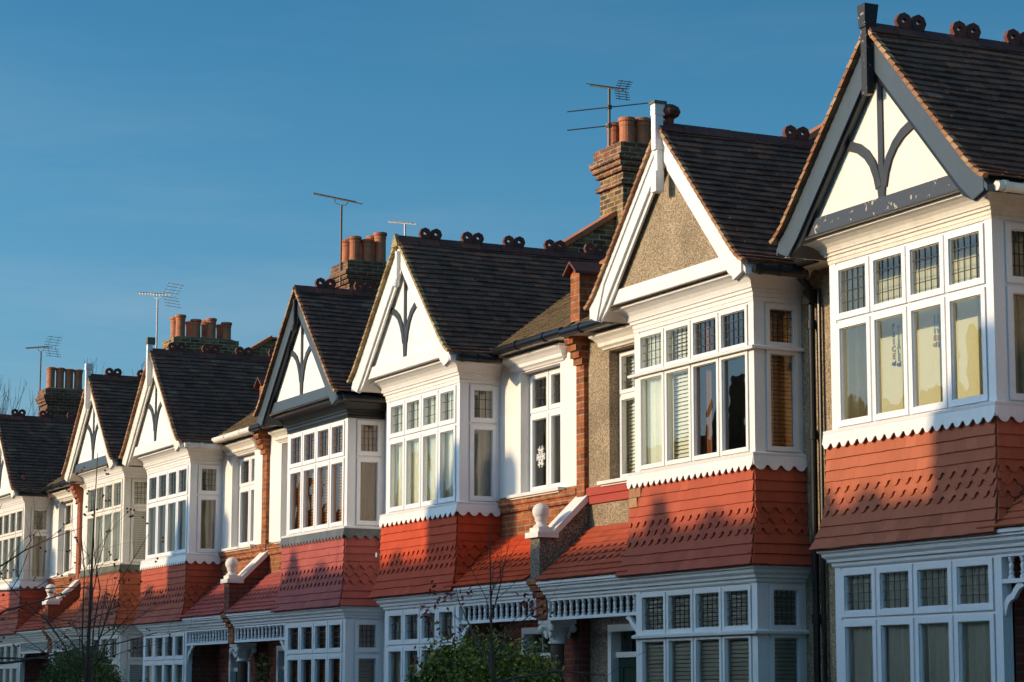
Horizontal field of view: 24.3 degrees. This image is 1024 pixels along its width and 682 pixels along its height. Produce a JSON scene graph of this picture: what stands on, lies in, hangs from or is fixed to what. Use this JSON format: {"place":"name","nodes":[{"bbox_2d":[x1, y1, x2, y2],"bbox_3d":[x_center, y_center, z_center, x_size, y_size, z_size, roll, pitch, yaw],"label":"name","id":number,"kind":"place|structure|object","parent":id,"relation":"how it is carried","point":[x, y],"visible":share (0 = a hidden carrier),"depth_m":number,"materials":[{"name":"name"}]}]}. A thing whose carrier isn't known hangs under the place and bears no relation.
{"place":"outdoors","nodes":[
{"label":"outdoors","id":0,"kind":"place"},
{"bbox_2d":[0,0,1023,415],"label":"sky","id":1,"kind":"structure","parent":0,"point":[146,145],"materials":[{"name":"blue"}]},
{"label":"ground","id":2,"kind":"structure","parent":0,"visible":0},
{"bbox_2d":[0,378,27,412],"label":"bare tree","id":3,"kind":"object","parent":2,"relation":"on","point":[8,393],"visible":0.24,"depth_m":102.29,"materials":[{"name":"brown plant"}]},
{"bbox_2d":[0,383,36,414],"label":"bare tree","id":4,"kind":"object","parent":2,"relation":"on","point":[4,400],"visible":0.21,"depth_m":98.60,"materials":[{"name":"brown plant"}]},
{"bbox_2d":[35,367,82,417],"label":"terraced house","id":5,"kind":"structure","parent":2,"relation":"on","point":[59,400],"depth_m":64.58,"materials":[{"name":"brown brick"}]},
{"bbox_2d":[25,336,61,415],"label":"tv aerial","id":6,"kind":"object","parent":5,"relation":"attached to","point":[41,357],"visible":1,"depth_m":65.05,"materials":[{"name":"metal"}]},
{"bbox_2d":[0,456,207,681],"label":"bare tree","id":7,"kind":"object","parent":2,"relation":"on","point":[31,658],"visible":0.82,"depth_m":38.50,"materials":[{"name":"brown plant"}]},
{"bbox_2d":[84,358,145,375],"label":"bare tree","id":8,"kind":"object","parent":2,"relation":"on","point":[103,366],"visible":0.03,"depth_m":85.14,"materials":[{"name":"brown plant"}]},
{"bbox_2d":[3,314,240,661],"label":"terraced house","id":9,"kind":"structure","parent":2,"relation":"on","point":[213,333],"depth_m":54.95,"materials":[{"name":"brown brick"}]},
{"bbox_2d":[139,282,183,347],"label":"tv aerial","id":10,"kind":"object","parent":9,"relation":"attached to","point":[156,294],"visible":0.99,"depth_m":55.52,"materials":[{"name":"metal"}]},
{"bbox_2d":[0,335,277,681],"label":"terraced house","id":11,"kind":"structure","parent":2,"relation":"on","point":[39,445],"depth_m":49.76,"materials":[{"name":"white paint"}]},
{"bbox_2d":[0,644,5,681],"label":"window","id":12,"kind":"structure","parent":11,"relation":"in","point":[3,645],"depth_m":50.74,"materials":[{"name":"beige paint"}]},
{"bbox_2d":[0,514,8,582],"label":"window","id":13,"kind":"structure","parent":11,"relation":"in","point":[1,515],"depth_m":51.26,"materials":[{"name":"beige paint"}]},
{"bbox_2d":[1,512,14,581],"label":"window","id":14,"kind":"structure","parent":11,"relation":"in","point":[5,518],"depth_m":51.08,"materials":[{"name":"beige paint"}]},
{"bbox_2d":[5,644,11,681],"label":"window","id":15,"kind":"structure","parent":11,"relation":"in","point":[8,652],"depth_m":50.23,"materials":[{"name":"beige paint"}]},
{"bbox_2d":[8,510,21,580],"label":"window","id":16,"kind":"structure","parent":11,"relation":"in","point":[11,531],"depth_m":50.57,"materials":[{"name":"beige paint"}]},
{"bbox_2d":[11,643,18,681],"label":"window","id":17,"kind":"structure","parent":11,"relation":"in","point":[13,647],"depth_m":49.73,"materials":[{"name":"beige paint"}]},
{"bbox_2d":[14,508,23,579],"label":"window","id":18,"kind":"structure","parent":11,"relation":"in","point":[18,516],"depth_m":50.08,"materials":[{"name":"beige paint"}]},
{"bbox_2d":[29,508,48,578],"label":"window","id":19,"kind":"structure","parent":11,"relation":"in","point":[38,558],"depth_m":49.80,"materials":[{"name":"beige paint"}]},
{"bbox_2d":[63,502,71,573],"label":"window","id":20,"kind":"structure","parent":11,"relation":"in","point":[70,504],"depth_m":49.23,"materials":[{"name":"beige paint"}]},
{"bbox_2d":[70,502,72,572],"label":"window","id":21,"kind":"structure","parent":11,"relation":"in","point":[72,502],"depth_m":48.81,"materials":[{"name":"beige paint"}]},
{"bbox_2d":[119,337,273,681],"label":"terraced house","id":22,"kind":"structure","parent":2,"relation":"on","point":[196,448],"depth_m":39.91,"materials":[{"name":"white paint"}]},
{"bbox_2d":[144,635,153,681],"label":"window","id":23,"kind":"structure","parent":22,"relation":"in","point":[147,638],"depth_m":41.32,"materials":[{"name":"white plastic"}]},
{"bbox_2d":[147,473,164,558],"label":"window","id":24,"kind":"structure","parent":22,"relation":"in","point":[150,480],"depth_m":41.64,"materials":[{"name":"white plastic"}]},
{"bbox_2d":[153,634,163,681],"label":"window","id":25,"kind":"structure","parent":22,"relation":"in","point":[158,654],"depth_m":40.82,"materials":[{"name":"white plastic"}]},
{"bbox_2d":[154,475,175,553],"bbox_3d":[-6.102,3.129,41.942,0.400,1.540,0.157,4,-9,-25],"label":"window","id":26,"kind":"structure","parent":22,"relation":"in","point":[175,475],"depth_m":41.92,"materials":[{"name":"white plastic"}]},
{"bbox_2d":[156,470,174,556],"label":"window","id":27,"kind":"structure","parent":22,"relation":"in","point":[160,480],"depth_m":41.13,"materials":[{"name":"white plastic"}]},
{"bbox_2d":[163,633,173,681],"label":"window","id":28,"kind":"structure","parent":22,"relation":"in","point":[168,650],"depth_m":40.32,"materials":[{"name":"white plastic"}]},
{"bbox_2d":[166,468,185,555],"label":"window","id":29,"kind":"structure","parent":22,"relation":"in","point":[170,472],"depth_m":40.62,"materials":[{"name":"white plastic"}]},
{"bbox_2d":[173,632,184,681],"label":"window","id":30,"kind":"structure","parent":22,"relation":"in","point":[181,655],"depth_m":39.81,"materials":[{"name":"white plastic"}]},
{"bbox_2d":[176,465,188,553],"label":"window","id":31,"kind":"structure","parent":22,"relation":"in","point":[180,486],"depth_m":40.15,"materials":[{"name":"white plastic"}]},
{"bbox_2d":[197,465,219,552],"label":"window","id":32,"kind":"structure","parent":22,"relation":"in","point":[208,475],"depth_m":39.88,"materials":[{"name":"glass"}]},
{"bbox_2d":[238,456,250,545],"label":"window","id":33,"kind":"structure","parent":22,"relation":"in","point":[242,461],"depth_m":39.40,"materials":[{"name":"white plastic"}]},
{"bbox_2d":[238,454,254,541],"bbox_3d":[-4.261,2.614,39.056,0.060,1.510,1.100,4,-9,-25],"label":"window frame","id":34,"kind":"structure","parent":22,"relation":"in","point":[251,454],"depth_m":39.27,"materials":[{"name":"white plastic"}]},
{"bbox_2d":[249,455,254,543],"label":"window","id":35,"kind":"structure","parent":22,"relation":"in","point":[252,463],"depth_m":38.98,"materials":[{"name":"white plastic"}]},
{"bbox_2d":[44,232,386,681],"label":"terraced house","id":36,"kind":"structure","parent":2,"relation":"on","point":[105,409],"depth_m":44.20,"materials":[{"name":"white paint"}]},
{"bbox_2d":[82,638,96,680],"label":"window","id":37,"kind":"structure","parent":36,"relation":"in","point":[85,643],"depth_m":44.91,"materials":[{"name":"beige paint"}]},
{"bbox_2d":[86,487,101,567],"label":"window","id":38,"kind":"structure","parent":36,"relation":"in","point":[89,499],"depth_m":45.20,"materials":[{"name":"beige paint"}]},
{"bbox_2d":[93,637,105,667],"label":"window","id":39,"kind":"structure","parent":36,"relation":"in","point":[96,638],"depth_m":44.14,"materials":[{"name":"beige paint"}]},
{"bbox_2d":[94,484,109,565],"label":"window","id":40,"kind":"structure","parent":36,"relation":"in","point":[102,486],"depth_m":44.68,"materials":[{"name":"beige paint"}]},
{"bbox_2d":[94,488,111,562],"bbox_3d":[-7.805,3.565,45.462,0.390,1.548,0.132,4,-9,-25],"label":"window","id":41,"kind":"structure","parent":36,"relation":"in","point":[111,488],"depth_m":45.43,"materials":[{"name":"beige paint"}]},
{"bbox_2d":[100,636,114,668],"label":"window","id":42,"kind":"structure","parent":36,"relation":"in","point":[102,638],"depth_m":43.75,"materials":[{"name":"beige paint"}]},
{"bbox_2d":[103,482,118,564],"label":"window","id":43,"kind":"structure","parent":36,"relation":"in","point":[106,506],"depth_m":44.16,"materials":[{"name":"beige paint"}]},
{"bbox_2d":[109,636,118,676],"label":"window","id":44,"kind":"structure","parent":36,"relation":"in","point":[114,637],"depth_m":43.25,"materials":[{"name":"beige paint"}]},
{"bbox_2d":[111,479,122,562],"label":"window","id":45,"kind":"structure","parent":36,"relation":"in","point":[115,487],"depth_m":43.64,"materials":[{"name":"beige paint"}]},
{"bbox_2d":[127,636,142,681],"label":"window","id":46,"kind":"structure","parent":36,"relation":"in","point":[133,655],"depth_m":42.95,"materials":[{"name":"beige paint"}]},
{"bbox_2d":[130,479,146,561],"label":"window","id":47,"kind":"structure","parent":36,"relation":"in","point":[140,512],"depth_m":43.33,"materials":[{"name":"beige paint"}]},
{"bbox_2d":[313,192,361,285],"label":"tv aerial","id":48,"kind":"object","parent":36,"relation":"attached to","point":[341,208],"visible":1,"depth_m":44.92,"materials":[{"name":"metal"}]},
{"bbox_2d":[224,116,664,681],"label":"terraced house","id":49,"kind":"structure","parent":2,"relation":"on","point":[312,608],"depth_m":34.44,"materials":[{"name":"white paint"}]},
{"bbox_2d":[256,652,271,681],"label":"shrub","id":50,"kind":"object","parent":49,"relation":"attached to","point":[264,658],"visible":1,"depth_m":36.82,"materials":[{"name":"green plant"}]},
{"bbox_2d":[288,432,302,533],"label":"window","id":51,"kind":"structure","parent":49,"relation":"in","point":[292,452],"depth_m":35.33,"materials":[{"name":"white plastic"}]},
{"bbox_2d":[286,624,307,681],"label":"window","id":52,"kind":"structure","parent":49,"relation":"in","point":[289,645],"depth_m":34.96,"materials":[{"name":"white plastic"}]},
{"bbox_2d":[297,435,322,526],"bbox_3d":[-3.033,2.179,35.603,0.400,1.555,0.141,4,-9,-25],"label":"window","id":53,"kind":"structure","parent":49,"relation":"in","point":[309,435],"depth_m":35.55,"materials":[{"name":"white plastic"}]},
{"bbox_2d":[299,622,320,681],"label":"window","id":54,"kind":"structure","parent":49,"relation":"in","point":[310,635],"depth_m":34.47,"materials":[{"name":"white plastic"}]},
{"bbox_2d":[301,428,323,531],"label":"window","id":55,"kind":"structure","parent":49,"relation":"in","point":[305,461],"depth_m":34.83,"materials":[{"name":"white plastic"}]},
{"bbox_2d":[313,621,334,681],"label":"window","id":56,"kind":"structure","parent":49,"relation":"in","point":[324,640],"depth_m":33.97,"materials":[{"name":"white plastic"}]},
{"bbox_2d":[315,424,337,529],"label":"window","id":57,"kind":"structure","parent":49,"relation":"in","point":[319,431],"depth_m":34.34,"materials":[{"name":"white plastic"}]},
{"bbox_2d":[327,620,342,681],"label":"window","id":58,"kind":"structure","parent":49,"relation":"in","point":[330,658],"depth_m":33.47,"materials":[{"name":"white plastic"}]},
{"bbox_2d":[329,420,344,526],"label":"window","id":59,"kind":"structure","parent":49,"relation":"in","point":[333,431],"depth_m":33.84,"materials":[{"name":"white plastic"}]},
{"bbox_2d":[354,620,379,681],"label":"window","id":60,"kind":"structure","parent":49,"relation":"in","point":[367,633],"depth_m":33.18,"materials":[{"name":"white plastic"}]},
{"bbox_2d":[356,420,381,525],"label":"window","id":61,"kind":"structure","parent":49,"relation":"in","point":[369,433],"depth_m":33.55,"materials":[{"name":"white plastic"}]},
{"bbox_2d":[567,80,647,146],"bbox_3d":[1.426,-3.273,35.230,1.064,1.350,0.722,-6,-10,34],"label":"tv aerial","id":62,"kind":"object","parent":49,"relation":"attached to","point":[608,107],"visible":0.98,"depth_m":35.20,"materials":[{"name":"metal"}]},
{"bbox_2d":[411,520,659,681],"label":"bare tree","id":63,"kind":"object","parent":2,"relation":"on","point":[491,658],"visible":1,"depth_m":21.29,"materials":[{"name":"brown plant"}]},
{"bbox_2d":[347,123,822,681],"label":"terraced house","id":64,"kind":"structure","parent":2,"relation":"on","point":[471,365],"depth_m":30.19,"materials":[{"name":"white paint"}]},
{"bbox_2d":[387,611,410,681],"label":"window","id":65,"kind":"structure","parent":64,"relation":"in","point":[399,650],"depth_m":31.54,"materials":[{"name":"white plastic"}]},
{"bbox_2d":[388,399,412,511],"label":"window","id":66,"kind":"structure","parent":64,"relation":"in","point":[397,457],"depth_m":31.92,"materials":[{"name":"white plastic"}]},
{"bbox_2d":[388,221,417,235],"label":"tv aerial","id":67,"kind":"object","parent":64,"relation":"attached to","point":[405,223],"visible":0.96,"depth_m":45.72,"materials":[{"name":"metal"}]},
{"bbox_2d":[396,615,412,681],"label":"window","id":68,"kind":"structure","parent":64,"relation":"in","point":[412,615],"depth_m":31.76,"materials":[{"name":"white plastic"}]},
{"bbox_2d":[404,395,421,509],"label":"window","id":69,"kind":"structure","parent":64,"relation":"in","point":[417,400],"depth_m":31.41,"materials":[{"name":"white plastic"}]},
{"bbox_2d":[403,610,428,681],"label":"window","id":70,"kind":"structure","parent":64,"relation":"in","point":[416,621],"depth_m":31.05,"materials":[{"name":"white plastic"}]},
{"bbox_2d":[420,608,444,673],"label":"window","id":71,"kind":"structure","parent":64,"relation":"in","point":[432,627],"depth_m":30.59,"materials":[{"name":"white plastic"}]},
{"bbox_2d":[421,390,447,506],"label":"window","id":72,"kind":"structure","parent":64,"relation":"in","point":[433,397],"depth_m":30.92,"materials":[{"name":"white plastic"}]},
{"bbox_2d":[437,607,455,649],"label":"window","id":73,"kind":"structure","parent":64,"relation":"in","point":[449,621],"depth_m":30.13,"materials":[{"name":"white plastic"}]},
{"bbox_2d":[438,385,456,503],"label":"window","id":74,"kind":"structure","parent":64,"relation":"in","point":[451,391],"depth_m":30.42,"materials":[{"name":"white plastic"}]},
{"bbox_2d":[469,385,496,500],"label":"window","id":75,"kind":"structure","parent":64,"relation":"in","point":[483,399],"depth_m":30.17,"materials":[{"name":"white glass"}]},
{"bbox_2d":[530,371,558,490],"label":"window","id":76,"kind":"structure","parent":64,"relation":"in","point":[534,457],"depth_m":29.52,"materials":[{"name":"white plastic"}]},
{"bbox_2d":[530,366,559,415],"bbox_3d":[0.489,1.093,29.252,0.060,1.510,1.100,4,-9,-25],"label":"window frame","id":77,"kind":"structure","parent":64,"relation":"in","point":[558,408],"depth_m":29.42,"materials":[{"name":"white plastic"}]},
{"bbox_2d":[549,368,559,487],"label":"window","id":78,"kind":"structure","parent":64,"relation":"in","point":[552,373],"depth_m":29.17,"materials":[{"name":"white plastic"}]},
{"bbox_2d":[534,100,836,681],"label":"terraced house","id":79,"kind":"structure","parent":2,"relation":"on","point":[704,326],"depth_m":24.64,"materials":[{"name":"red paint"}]},
{"bbox_2d":[619,348,634,458],"bbox_3d":[1.508,0.801,27.143,0.060,1.510,1.100,4,-9,-25],"label":"window frame","id":80,"kind":"structure","parent":79,"relation":"in","point":[620,395],"depth_m":27.61,"materials":[{"name":"white paint"}]},
{"bbox_2d":[619,657,635,681],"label":"door","id":81,"kind":"structure","parent":79,"relation":"in","point":[627,672],"depth_m":26.93,"materials":[{"name":"wood"}]},
{"bbox_2d":[620,350,634,477],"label":"window","id":82,"kind":"structure","parent":79,"relation":"in","point":[623,458],"depth_m":27.54,"materials":[{"name":"white paint"}]},
{"bbox_2d":[640,592,666,681],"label":"window","id":83,"kind":"structure","parent":79,"relation":"in","point":[652,668],"depth_m":25.25,"materials":[{"name":"white paint"}]},
{"bbox_2d":[638,328,673,469],"bbox_3d":[1.546,0.643,25.534,0.138,1.555,0.564,4,-9,-25],"label":"window","id":84,"kind":"structure","parent":79,"relation":"in","point":[655,338],"depth_m":25.63,"materials":[{"name":"white paint"}]},
{"bbox_2d":[673,335,680,458],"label":"window","id":85,"kind":"structure","parent":79,"relation":"in","point":[678,335],"depth_m":25.97,"materials":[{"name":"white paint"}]},
{"bbox_2d":[664,320,691,464],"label":"window","id":86,"kind":"structure","parent":79,"relation":"in","point":[686,325],"depth_m":25.14,"materials":[{"name":"white paint"}]},
{"bbox_2d":[666,590,693,681],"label":"window","id":87,"kind":"structure","parent":79,"relation":"in","point":[687,652],"depth_m":24.73,"materials":[{"name":"white paint"}]},
{"bbox_2d":[691,312,719,460],"bbox_3d":[2.055,0.494,24.525,0.176,1.555,0.564,4,-9,-25],"label":"window","id":88,"kind":"structure","parent":79,"relation":"in","point":[705,320],"depth_m":24.66,"materials":[{"name":"white paint"}]},
{"bbox_2d":[693,588,722,681],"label":"window","id":89,"kind":"structure","parent":79,"relation":"in","point":[699,607],"depth_m":24.22,"materials":[{"name":"white paint"}]},
{"bbox_2d":[719,304,749,455],"bbox_3d":[2.253,0.399,23.987,0.062,1.473,0.548,4,-9,-25],"label":"window","id":90,"kind":"structure","parent":79,"relation":"in","point":[724,451],"depth_m":24.10,"materials":[{"name":"white paint"}]},
{"bbox_2d":[722,585,752,681],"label":"window","id":91,"kind":"structure","parent":79,"relation":"in","point":[727,640],"depth_m":23.71,"materials":[{"name":"white paint"}]},
{"bbox_2d":[765,304,799,451],"bbox_3d":[2.668,0.364,23.822,0.390,1.506,0.132,4,-9,-25],"label":"window","id":92,"kind":"structure","parent":79,"relation":"in","point":[794,403],"depth_m":23.84,"materials":[{"name":"white paint"}]},
{"bbox_2d":[769,585,802,681],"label":"window","id":93,"kind":"structure","parent":79,"relation":"in","point":[776,591],"depth_m":23.44,"materials":[{"name":"white paint"}]},
{"bbox_2d":[769,3,1023,681],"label":"terraced house","id":94,"kind":"structure","parent":2,"relation":"on","point":[903,216],"depth_m":21.14,"materials":[{"name":"red paint"}]},
{"bbox_2d":[840,567,877,681],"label":"window","id":95,"kind":"structure","parent":94,"relation":"in","point":[858,586],"depth_m":21.79,"materials":[{"name":"white plastic"}]},
{"bbox_2d":[847,268,882,418],"bbox_3d":[3.343,0.083,22.450,0.400,1.610,0.052,4,-9,-25],"label":"window","id":96,"kind":"structure","parent":94,"relation":"in","point":[856,336],"depth_m":22.39,"materials":[{"name":"white"}]},
{"bbox_2d":[835,256,903,426],"bbox_3d":[3.317,0.050,22.139,0.358,1.584,0.587,4,-9,-25],"label":"window","id":97,"kind":"structure","parent":94,"relation":"in","point":[892,377],"depth_m":22.13,"materials":[{"name":"white plastic"}]},
{"bbox_2d":[876,564,915,681],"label":"window","id":98,"kind":"structure","parent":94,"relation":"in","point":[896,647],"depth_m":21.26,"materials":[{"name":"white plastic"}]},
{"bbox_2d":[869,246,940,420],"bbox_3d":[3.531,-0.015,21.697,0.358,1.584,0.750,4,-9,-25],"label":"window","id":99,"kind":"structure","parent":94,"relation":"in","point":[929,385],"depth_m":21.62,"materials":[{"name":"white plastic"}]},
{"bbox_2d":[913,561,954,681],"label":"window","id":100,"kind":"structure","parent":94,"relation":"in","point":[933,582],"depth_m":20.75,"materials":[{"name":"white plastic"}]},
{"bbox_2d":[906,235,980,413],"bbox_3d":[3.795,-0.096,21.152,0.358,1.584,0.683,4,-9,-25],"label":"window","id":101,"kind":"structure","parent":94,"relation":"in","point":[967,316],"depth_m":21.10,"materials":[{"name":"white plastic"}]},
{"bbox_2d":[952,558,996,681],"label":"window","id":102,"kind":"structure","parent":94,"relation":"in","point":[973,579],"depth_m":20.23,"materials":[{"name":"white plastic"}]},
{"bbox_2d":[944,223,1022,406],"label":"window","id":103,"kind":"structure","parent":94,"relation":"in","point":[950,286],"depth_m":20.61,"materials":[{"name":"white plastic"}]},
{"bbox_2d":[1004,222,1023,400],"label":"window","id":104,"kind":"structure","parent":94,"relation":"in","point":[1011,230],"depth_m":20.32,"materials":[{"name":"white plastic"}]},
{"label":"pavement","id":105,"kind":"structure","parent":0,"visible":0},
{"bbox_2d":[32,637,126,681],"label":"hedge","id":106,"kind":"object","parent":105,"relation":"on","point":[101,673],"visible":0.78,"depth_m":34.11,"materials":[{"name":"green plant"}]},
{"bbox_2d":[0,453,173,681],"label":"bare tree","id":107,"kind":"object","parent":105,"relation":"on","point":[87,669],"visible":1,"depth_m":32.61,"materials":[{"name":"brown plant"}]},
{"bbox_2d":[401,623,568,681],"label":"hedge","id":108,"kind":"object","parent":105,"relation":"on","point":[464,662],"visible":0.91,"depth_m":21.93,"materials":[{"name":"green plant"}]}
]}

